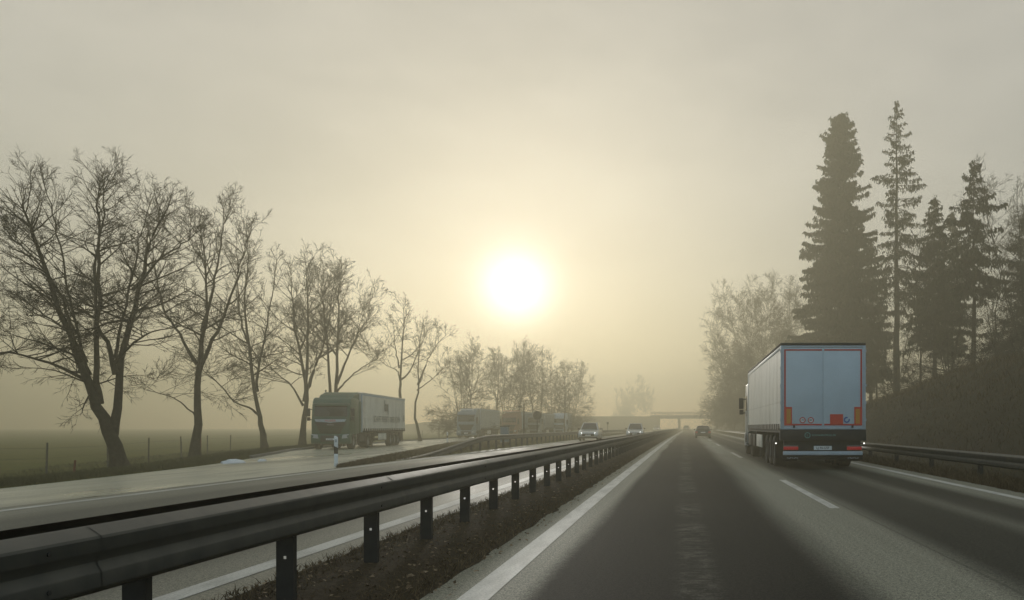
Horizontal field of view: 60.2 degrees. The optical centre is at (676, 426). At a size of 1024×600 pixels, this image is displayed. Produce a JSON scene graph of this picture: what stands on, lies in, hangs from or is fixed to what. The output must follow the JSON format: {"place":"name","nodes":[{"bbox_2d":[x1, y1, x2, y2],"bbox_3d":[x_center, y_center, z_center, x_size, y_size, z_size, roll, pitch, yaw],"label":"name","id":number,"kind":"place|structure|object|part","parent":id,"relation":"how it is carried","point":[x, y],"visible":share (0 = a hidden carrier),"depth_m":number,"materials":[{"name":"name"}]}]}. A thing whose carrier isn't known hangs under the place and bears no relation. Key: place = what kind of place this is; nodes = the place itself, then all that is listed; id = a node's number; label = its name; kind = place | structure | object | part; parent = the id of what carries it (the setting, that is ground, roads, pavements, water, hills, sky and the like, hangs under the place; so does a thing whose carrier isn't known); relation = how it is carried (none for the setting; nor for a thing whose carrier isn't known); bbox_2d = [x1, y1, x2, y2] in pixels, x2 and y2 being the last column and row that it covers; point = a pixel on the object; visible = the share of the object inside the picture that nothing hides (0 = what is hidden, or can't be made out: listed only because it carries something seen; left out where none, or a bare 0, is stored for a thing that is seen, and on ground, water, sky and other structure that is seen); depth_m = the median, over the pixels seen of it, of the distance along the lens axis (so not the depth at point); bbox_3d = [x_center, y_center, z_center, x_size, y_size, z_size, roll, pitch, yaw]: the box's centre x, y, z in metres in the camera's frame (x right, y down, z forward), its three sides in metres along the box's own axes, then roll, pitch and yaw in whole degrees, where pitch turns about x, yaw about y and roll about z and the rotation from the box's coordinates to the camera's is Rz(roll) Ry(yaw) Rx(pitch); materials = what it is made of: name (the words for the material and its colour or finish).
{"place":"outdoors","nodes":[
{"label":"outdoors","id":0,"kind":"place"},
{"bbox_2d":[0,444,330,487],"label":"verge grass","id":1,"kind":"structure","parent":0,"point":[100,472],"depth_m":32.07,"materials":[{"name":"plant"}]},
{"bbox_2d":[0,428,682,499],"bbox_3d":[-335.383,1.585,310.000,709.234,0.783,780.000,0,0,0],"label":"ground","id":2,"kind":"structure","parent":0,"point":[78,442],"depth_m":92.61,"materials":[{"name":"green plant"}]},
{"bbox_2d":[0,143,241,467],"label":"bare tree","id":3,"kind":"object","parent":2,"relation":"on","point":[109,426],"visible":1,"depth_m":33.52,"materials":[{"name":"brown plant"}]},
{"bbox_2d":[102,181,278,457],"bbox_3d":[-24.863,-5.578,44.607,8.424,15.122,6.609,0,0,33],"label":"bare tree","id":4,"kind":"object","parent":2,"relation":"on","point":[195,442],"visible":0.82,"depth_m":45.16,"materials":[{"name":"brown plant"}]},
{"bbox_2d":[11,431,422,473],"bbox_3d":[-28.966,1.193,66.858,5.103,1.692,96.747,0,0,-9],"label":"field fence","id":5,"kind":"object","parent":2,"relation":"on","point":[46,465],"visible":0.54,"depth_m":37.04,"materials":[{"name":"brown wood"}]},
{"bbox_2d":[167,226,308,448],"bbox_3d":[-29.902,-5.915,58.554,6.266,15.697,9.648,0,0,10],"label":"bare tree","id":6,"kind":"object","parent":2,"relation":"on","point":[263,438],"visible":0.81,"depth_m":58.97,"materials":[{"name":"brown plant"}]},
{"bbox_2d":[223,238,368,444],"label":"bare tree","id":7,"kind":"object","parent":2,"relation":"on","point":[307,386],"visible":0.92,"depth_m":67.52,"materials":[{"name":"brown plant"}]},
{"bbox_2d":[0,431,647,507],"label":"services ramp","id":8,"kind":"structure","parent":2,"relation":"on","point":[305,460],"depth_m":24.51,"materials":[{"name":"grey asphalt"}]},
{"bbox_2d":[221,459,245,463],"bbox_3d":[-18.150,1.408,35.175,0.873,0.200,1.168,0,0,0],"label":"snow patch","id":9,"kind":"object","parent":8,"relation":"on","point":[231,461],"visible":0.88,"depth_m":34.87,"materials":[{"name":"white snow"}]},
{"bbox_2d":[307,390,404,448],"bbox_3d":[-23.721,-0.525,65.157,3.040,4.050,16.640,0,0,-5],"label":"articulated lorry","id":10,"kind":"object","parent":8,"relation":"on","point":[352,419],"visible":0.98,"depth_m":59.03,"materials":[{"name":"white metal"}]},
{"bbox_2d":[454,408,499,437],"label":"articulated lorry","id":11,"kind":"object","parent":8,"relation":"on","point":[475,422],"visible":0.92,"depth_m":113.30,"materials":[{"name":"white metal"}]},
{"bbox_2d":[500,412,531,433],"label":"articulated lorry","id":12,"kind":"object","parent":8,"relation":"on","point":[513,421],"visible":0.48,"depth_m":132.82,"materials":[{"name":"grey metal"}]},
{"bbox_2d":[526,413,554,432],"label":"box lorry","id":13,"kind":"object","parent":8,"relation":"on","point":[545,422],"visible":0.66,"depth_m":139.75,"materials":[{"name":"grey metal"}]},
{"bbox_2d":[553,413,572,431],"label":"articulated lorry","id":14,"kind":"object","parent":8,"relation":"on","point":[558,422],"visible":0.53,"depth_m":150.19,"materials":[{"name":"grey metal"}]},
{"bbox_2d":[334,436,337,465],"bbox_3d":[-11.280,0.902,28.497,0.128,1.206,0.106,0,0,0],"label":"delineator post","id":15,"kind":"object","parent":2,"relation":"on","point":[336,449],"visible":0.88,"depth_m":28.45,"materials":[{"name":"white plastic"}]},
{"bbox_2d":[0,428,682,599],"bbox_3d":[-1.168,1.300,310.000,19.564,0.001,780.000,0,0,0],"label":"opposite carriageway","id":16,"kind":"structure","parent":2,"relation":"on","point":[176,580],"depth_m":13.20,"materials":[{"name":"grey asphalt"}]},
{"bbox_2d":[0,431,649,510],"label":"edge line","id":17,"kind":"object","parent":16,"relation":"on","point":[221,483],"visible":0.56,"depth_m":18.67,"materials":[{"name":"paint"}]},
{"bbox_2d":[152,440,642,599],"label":"edge line","id":18,"kind":"object","parent":16,"relation":"on","point":[203,586],"visible":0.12,"depth_m":8.66,"materials":[{"name":"paint"}]},
{"bbox_2d":[578,422,601,440],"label":"car","id":19,"kind":"object","parent":16,"relation":"on","point":[590,430],"visible":0.98,"depth_m":79.70,"materials":[{"name":"silver metal"}]},
{"bbox_2d":[625,423,644,435],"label":"car","id":20,"kind":"object","parent":16,"relation":"on","point":[635,428],"visible":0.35,"depth_m":94.01,"materials":[{"name":"silver metal"}]},
{"bbox_2d":[653,425,659,430],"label":"car","id":21,"kind":"object","parent":16,"relation":"on","point":[656,428],"visible":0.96,"depth_m":237.97,"materials":[{"name":"silver metal"}]},
{"bbox_2d":[281,249,415,391],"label":"bare tree","id":22,"kind":"object","parent":2,"relation":"on","point":[347,346],"visible":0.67,"depth_m":73.30,"materials":[{"name":"brown plant"}]},
{"bbox_2d":[249,436,473,457],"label":"kerb","id":23,"kind":"structure","parent":2,"relation":"on","point":[272,453],"depth_m":55.99,"materials":[{"name":"concrete"}]},
{"bbox_2d":[362,291,439,440],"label":"bare tree","id":24,"kind":"object","parent":2,"relation":"on","point":[402,359],"visible":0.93,"depth_m":88.19,"materials":[{"name":"brown plant"}]},
{"bbox_2d":[402,314,457,440],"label":"bare tree","id":25,"kind":"object","parent":2,"relation":"on","point":[418,383],"visible":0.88,"depth_m":89.51,"materials":[{"name":"brown plant"}]},
{"bbox_2d":[229,430,682,599],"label":"median strip","id":26,"kind":"object","parent":2,"relation":"on","point":[394,564],"visible":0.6,"depth_m":8.60,"materials":[{"name":"soil"}]},
{"bbox_2d":[0,428,678,599],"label":"guardrail","id":27,"kind":"object","parent":26,"relation":"on","point":[132,553],"visible":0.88,"depth_m":5.24,"materials":[{"name":"metal"}]},
{"bbox_2d":[191,442,659,599],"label":"median grass","id":28,"kind":"structure","parent":26,"relation":"on","point":[252,588],"depth_m":8.75,"materials":[{"name":"brown plant"}]},
{"bbox_2d":[211,450,647,599],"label":"fallen leaves","id":29,"kind":"object","parent":26,"relation":"on","point":[408,575],"visible":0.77,"depth_m":8.94,"materials":[{"name":"brown plant"}]},
{"bbox_2d":[423,343,499,436],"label":"bare tree","id":30,"kind":"object","parent":2,"relation":"on","point":[447,427],"visible":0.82,"depth_m":121.33,"materials":[{"name":"brown plant"}]},
{"bbox_2d":[335,436,603,467],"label":"gore grass","id":31,"kind":"structure","parent":2,"relation":"on","point":[397,455],"depth_m":40.51,"materials":[{"name":"plant"}]},
{"bbox_2d":[447,332,494,407],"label":"bare tree","id":32,"kind":"object","parent":2,"relation":"on","point":[476,362],"visible":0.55,"depth_m":135.07,"materials":[{"name":"brown plant"}]},
{"bbox_2d":[474,346,520,409],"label":"bare tree","id":33,"kind":"object","parent":2,"relation":"on","point":[492,375],"visible":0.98,"depth_m":132.00,"materials":[{"name":"brown plant"}]},
{"bbox_2d":[500,426,509,442],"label":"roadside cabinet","id":34,"kind":"object","parent":2,"relation":"on","point":[504,429],"visible":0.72,"depth_m":65.73,"materials":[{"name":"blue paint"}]},
{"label":"door","id":35,"kind":"part","parent":34,"relation":"part of","materials":[{"name":"grey paint"}]},
{"bbox_2d":[476,346,547,434],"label":"bare tree","id":36,"kind":"object","parent":2,"relation":"on","point":[511,389],"visible":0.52,"depth_m":139.26,"materials":[{"name":"brown plant"}]},
{"bbox_2d":[486,335,546,409],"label":"bare tree","id":37,"kind":"object","parent":2,"relation":"on","point":[522,362],"visible":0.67,"depth_m":144.73,"materials":[{"name":"brown plant"}]},
{"bbox_2d":[518,403,524,438],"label":"camera pole","id":38,"kind":"object","parent":2,"relation":"on","point":[523,418],"visible":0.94,"depth_m":89.95,"materials":[{"name":"metal"}]},
{"bbox_2d":[396,428,649,460],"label":"guardrail","id":39,"kind":"object","parent":2,"relation":"on","point":[467,443],"visible":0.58,"depth_m":53.00,"materials":[{"name":"metal"}]},
{"bbox_2d":[500,339,550,412],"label":"bare tree","id":40,"kind":"object","parent":2,"relation":"on","point":[531,365],"visible":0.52,"depth_m":149.84,"materials":[{"name":"brown plant"}]},
{"bbox_2d":[533,411,541,432],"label":"road sign","id":41,"kind":"object","parent":2,"relation":"on","point":[537,415],"visible":0.93,"depth_m":85.05,"materials":[{"name":"metal"}]},
{"bbox_2d":[523,347,560,412],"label":"bare tree","id":42,"kind":"object","parent":2,"relation":"on","point":[551,375],"visible":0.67,"depth_m":154.94,"materials":[{"name":"brown plant"}]},
{"bbox_2d":[528,361,583,431],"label":"bare tree","id":43,"kind":"object","parent":2,"relation":"on","point":[559,382],"visible":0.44,"depth_m":159.20,"materials":[{"name":"brown plant"}]},
{"bbox_2d":[543,365,582,431],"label":"bare tree","id":44,"kind":"object","parent":2,"relation":"on","point":[565,396],"visible":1,"depth_m":139.96,"materials":[{"name":"brown plant"}]},
{"bbox_2d":[545,359,595,430],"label":"bare tree","id":45,"kind":"object","parent":2,"relation":"on","point":[580,419],"visible":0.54,"depth_m":164.24,"materials":[{"name":"brown plant"}]},
{"bbox_2d":[611,387,638,415],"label":"bare tree","id":46,"kind":"object","parent":2,"relation":"on","point":[625,411],"visible":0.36,"depth_m":518.14,"materials":[{"name":"brown plant"}]},
{"bbox_2d":[626,374,646,415],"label":"bare tree","id":47,"kind":"object","parent":2,"relation":"on","point":[635,397],"visible":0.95,"depth_m":514.62,"materials":[{"name":"brown plant"}]},
{"bbox_2d":[639,385,654,415],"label":"bare tree","id":48,"kind":"object","parent":2,"relation":"on","point":[646,403],"visible":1,"depth_m":510.04,"materials":[{"name":"brown plant"}]},
{"bbox_2d":[650,412,720,430],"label":"overpass","id":49,"kind":"object","parent":2,"relation":"on","point":[680,417],"visible":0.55,"depth_m":296.00,"materials":[{"name":"concrete"}]},
{"bbox_2d":[420,428,1023,599],"bbox_3d":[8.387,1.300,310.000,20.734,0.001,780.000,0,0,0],"label":"carriageway","id":50,"kind":"structure","parent":2,"relation":"on","point":[685,515],"depth_m":10.01,"materials":[{"name":"grey asphalt"}]},
{"bbox_2d":[457,431,681,599],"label":"edge line","id":51,"kind":"object","parent":50,"relation":"on","point":[489,586],"visible":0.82,"depth_m":9.08,"materials":[{"name":"paint"}]},
{"bbox_2d":[694,426,711,437],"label":"car","id":52,"kind":"object","parent":50,"relation":"on","point":[702,430],"visible":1,"depth_m":98.98,"materials":[{"name":"grey paint"}]},
{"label":"rear window","id":53,"kind":"part","parent":52,"relation":"part of","materials":[{"name":"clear glass"}]},
{"bbox_2d":[705,437,838,507],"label":"lane marking","id":54,"kind":"object","parent":50,"relation":"on","point":[819,499],"visible":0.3,"depth_m":16.71,"materials":[{"name":"paint"}]},
{"bbox_2d":[739,343,865,465],"bbox_3d":[4.507,-0.620,34.269,3.040,3.840,16.658,0,0,1],"label":"articulated lorry","id":55,"kind":"object","parent":50,"relation":"on","point":[805,401],"visible":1,"depth_m":25.99,"materials":[{"name":"white metal"}]},
{"bbox_2d":[780,347,822,427],"bbox_3d":[3.769,-1.183,25.992,1.296,2.427,0.090,0,0,1],"label":"rear door","id":56,"kind":"structure","parent":55,"relation":"in","point":[802,367],"depth_m":25.99,"materials":[{"name":"grey metal"}]},
{"bbox_2d":[823,347,865,427],"bbox_3d":[5.071,-1.183,25.978,1.296,2.427,0.090,0,0,1],"label":"rear door","id":57,"kind":"structure","parent":55,"relation":"in","point":[842,366],"depth_m":25.98,"materials":[{"name":"grey metal"}]},
{"bbox_2d":[713,432,1023,499],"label":"edge line","id":58,"kind":"object","parent":50,"relation":"on","point":[1007,495],"visible":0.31,"depth_m":19.83,"materials":[{"name":"paint"}]},
{"bbox_2d":[693,295,766,432],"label":"bare tree","id":59,"kind":"object","parent":2,"relation":"on","point":[718,419],"visible":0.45,"depth_m":178.12,"materials":[{"name":"brown plant"}]},
{"bbox_2d":[0,0,1023,428],"label":"sky","id":60,"kind":"structure","parent":0,"point":[577,178],"materials":[{"name":"beige"}]},
{"bbox_2d":[403,416,659,431],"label":"bank","id":61,"kind":"structure","parent":0,"point":[621,422],"depth_m":292.53,"materials":[{"name":"green plant"}]},
{"bbox_2d":[710,355,1023,492],"bbox_3d":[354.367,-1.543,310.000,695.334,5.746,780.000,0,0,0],"label":"hillside","id":62,"kind":"structure","parent":0,"point":[1014,436],"depth_m":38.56,"materials":[{"name":"green plant"}]},
{"bbox_2d":[709,352,752,427],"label":"bare tree","id":63,"kind":"object","parent":62,"relation":"on","point":[723,386],"visible":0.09,"depth_m":242.26,"materials":[{"name":"brown plant"}]},
{"bbox_2d":[727,354,760,426],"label":"bare tree","id":64,"kind":"object","parent":62,"relation":"on","point":[745,380],"visible":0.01,"depth_m":191.88,"materials":[{"name":"brown plant"}]},
{"bbox_2d":[706,270,805,429],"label":"bare tree","id":65,"kind":"object","parent":62,"relation":"on","point":[734,398],"visible":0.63,"depth_m":154.86,"materials":[{"name":"brown plant"}]},
{"bbox_2d":[754,274,812,357],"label":"bare tree","id":66,"kind":"object","parent":62,"relation":"on","point":[786,297],"visible":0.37,"depth_m":163.54,"materials":[{"name":"brown plant"}]},
{"bbox_2d":[784,111,909,394],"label":"spruce tree","id":67,"kind":"object","parent":62,"relation":"on","point":[837,274],"visible":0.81,"depth_m":108.36,"materials":[{"name":"green plant"}]},
{"bbox_2d":[843,240,892,401],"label":"spruce tree","id":68,"kind":"object","parent":62,"relation":"on","point":[877,317],"visible":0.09,"depth_m":122.29,"materials":[{"name":"green plant"}]},
{"bbox_2d":[713,429,1023,477],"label":"guardrail","id":69,"kind":"object","parent":62,"relation":"on","point":[1006,461],"visible":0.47,"depth_m":23.03,"materials":[{"name":"metal"}]},
{"bbox_2d":[860,309,893,398],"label":"bare tree","id":70,"kind":"object","parent":62,"relation":"on","point":[876,346],"visible":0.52,"depth_m":107.57,"materials":[{"name":"plant"}]},
{"bbox_2d":[879,366,907,396],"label":"bare shrub","id":71,"kind":"object","parent":62,"relation":"on","point":[882,373],"visible":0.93,"depth_m":78.12,"materials":[{"name":"brown plant"}]},
{"bbox_2d":[865,302,929,399],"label":"bare tree","id":72,"kind":"object","parent":62,"relation":"on","point":[881,387],"visible":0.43,"depth_m":101.84,"materials":[{"name":"brown plant"}]},
{"bbox_2d":[857,100,938,393],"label":"spruce tree","id":73,"kind":"object","parent":62,"relation":"on","point":[898,223],"visible":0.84,"depth_m":99.72,"materials":[{"name":"green plant"}]},
{"bbox_2d":[871,228,954,381],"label":"tree","id":74,"kind":"object","parent":62,"relation":"on","point":[908,289],"visible":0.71,"depth_m":91.96,"materials":[{"name":"plant"}]},
{"bbox_2d":[895,363,932,387],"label":"bare shrub","id":75,"kind":"object","parent":62,"relation":"on","point":[923,370],"visible":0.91,"depth_m":72.25,"materials":[{"name":"brown plant"}]},
{"bbox_2d":[893,196,966,376],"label":"spruce tree","id":76,"kind":"object","parent":62,"relation":"on","point":[931,246],"visible":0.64,"depth_m":91.49,"materials":[{"name":"green plant"}]},
{"bbox_2d":[888,257,1000,387],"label":"bare tree","id":77,"kind":"object","parent":62,"relation":"on","point":[947,337],"visible":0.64,"depth_m":81.72,"materials":[{"name":"brown plant"}]},
{"bbox_2d":[905,211,983,367],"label":"spruce tree","id":78,"kind":"object","parent":62,"relation":"on","point":[953,229],"visible":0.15,"depth_m":107.58,"materials":[{"name":"green plant"}]},
{"bbox_2d":[866,347,1023,412],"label":"crest grass","id":79,"kind":"structure","parent":62,"relation":"on","point":[887,397],"depth_m":52.28,"materials":[{"name":"plant"}]},
{"bbox_2d":[940,349,974,371],"bbox_3d":[20.369,-4.533,61.884,2.512,2.212,1.916,0,0,0],"label":"bare shrub","id":80,"kind":"object","parent":62,"relation":"on","point":[959,361],"visible":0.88,"depth_m":61.86,"materials":[{"name":"brown plant"}]},
{"bbox_2d":[931,160,1010,361],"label":"spruce tree","id":81,"kind":"object","parent":62,"relation":"on","point":[963,251],"visible":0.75,"depth_m":83.59,"materials":[{"name":"green plant"}]},
{"bbox_2d":[965,340,998,362],"bbox_3d":[20.651,-4.891,58.075,2.288,2.341,2.052,0,0,0],"label":"bare shrub","id":82,"kind":"object","parent":62,"relation":"on","point":[982,352],"visible":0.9,"depth_m":58.03,"materials":[{"name":"brown plant"}]},
{"bbox_2d":[944,153,1023,363],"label":"spruce tree","id":83,"kind":"object","parent":62,"relation":"on","point":[1019,219],"visible":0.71,"depth_m":76.78,"materials":[{"name":"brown plant"}]},
{"bbox_2d":[960,263,1023,355],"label":"bare tree","id":84,"kind":"object","parent":62,"relation":"on","point":[986,304],"visible":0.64,"depth_m":78.99,"materials":[{"name":"brown plant"}]},
{"bbox_2d":[980,211,1023,354],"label":"spruce tree","id":85,"kind":"object","parent":62,"relation":"on","point":[1009,261],"visible":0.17,"depth_m":95.31,"materials":[{"name":"green plant"}]},
{"bbox_2d":[986,300,1022,352],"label":"bare tree","id":86,"kind":"object","parent":62,"relation":"on","point":[1005,314],"visible":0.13,"depth_m":84.10,"materials":[{"name":"brown plant"}]}
]}

